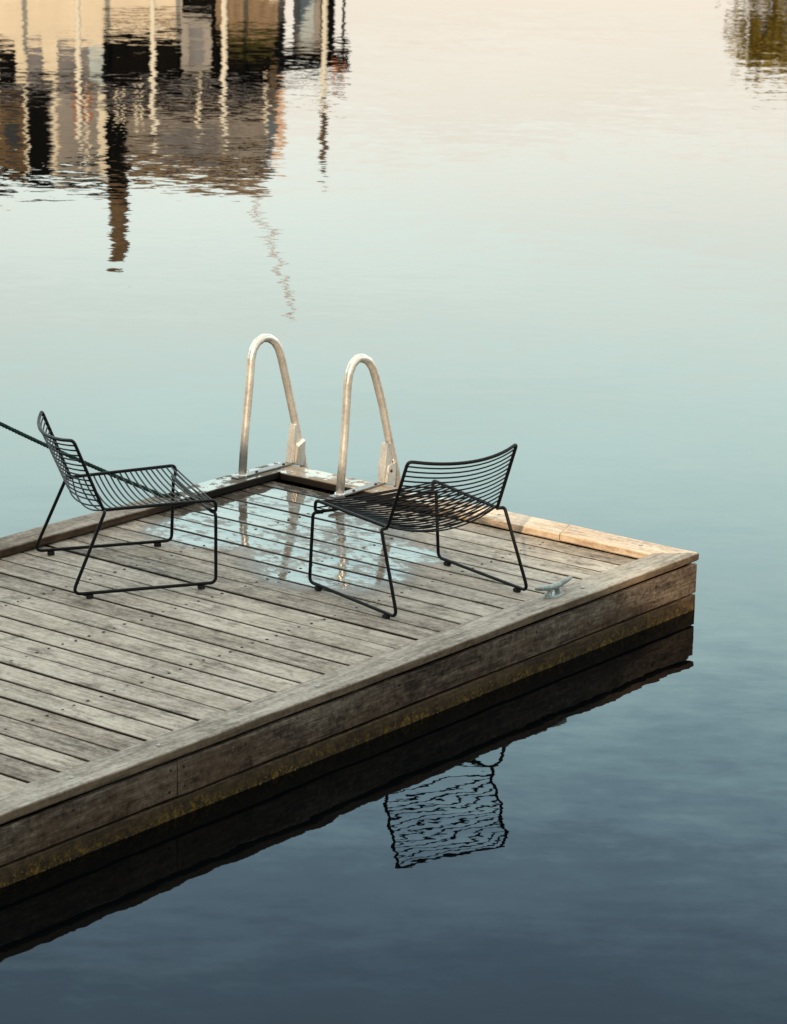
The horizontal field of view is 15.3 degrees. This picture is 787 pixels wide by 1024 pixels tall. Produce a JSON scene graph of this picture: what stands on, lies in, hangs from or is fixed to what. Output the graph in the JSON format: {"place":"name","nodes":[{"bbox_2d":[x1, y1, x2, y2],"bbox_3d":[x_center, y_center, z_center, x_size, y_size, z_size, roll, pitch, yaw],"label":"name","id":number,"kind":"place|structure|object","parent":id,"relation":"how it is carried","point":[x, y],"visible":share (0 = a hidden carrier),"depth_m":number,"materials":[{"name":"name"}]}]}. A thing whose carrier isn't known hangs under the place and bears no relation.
{"place":"outdoors","nodes":[
{"label":"outdoors","id":0,"kind":"place"},
{"bbox_2d":[0,0,786,1023],"bbox_3d":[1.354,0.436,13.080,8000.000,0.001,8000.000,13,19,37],"label":"water","id":1,"kind":"structure","parent":0,"point":[548,238],"depth_m":17.06,"materials":[{"name":"blue liquid"}]},
{"bbox_2d":[0,462,698,887],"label":"floating dock","id":2,"kind":"object","parent":1,"relation":"on","point":[128,714],"visible":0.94,"depth_m":11.95,"materials":[{"name":"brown wood"}]},
{"bbox_2d":[35,411,217,598],"bbox_3d":[-1.179,-0.066,12.621,0.687,0.674,0.717,-4,16,-19],"label":"wire lounge chair","id":3,"kind":"object","parent":2,"relation":"on","point":[68,476],"visible":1,"depth_m":12.54,"materials":[{"name":"black metal"}]},
{"bbox_2d":[231,334,400,498],"bbox_3d":[-0.363,0.069,14.235,0.635,1.849,0.587,13,19,37],"label":"swim ladder","id":4,"kind":"object","parent":2,"relation":"attached to","point":[388,469],"visible":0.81,"depth_m":14.08,"materials":[{"name":"metal"}]},
{"bbox_2d":[308,443,527,618],"bbox_3d":[0.120,0.016,12.402,0.717,0.674,0.687,-10,19,-35],"label":"wire lounge chair","id":5,"kind":"object","parent":2,"relation":"on","point":[386,521],"visible":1,"depth_m":12.34,"materials":[{"name":"black metal"}]},
{"bbox_2d":[535,576,572,598],"bbox_3d":[0.673,0.323,12.312,0.052,0.069,0.237,14,20,40],"label":"mooring cleat","id":6,"kind":"object","parent":2,"relation":"on","point":[549,589],"visible":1,"depth_m":12.29,"materials":[{"name":"silver metal"}]},
{"bbox_3d":[-2.356,0.340,14.496,0.216,2.320,0.213,13,19,37],"label":"mooring pile","id":7,"kind":"object","parent":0,"visible":0},
{"bbox_2d":[0,422,180,497],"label":"mooring rope","id":8,"kind":"object","parent":7,"relation":"attached to","point":[35,440],"visible":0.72,"depth_m":13.92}
]}

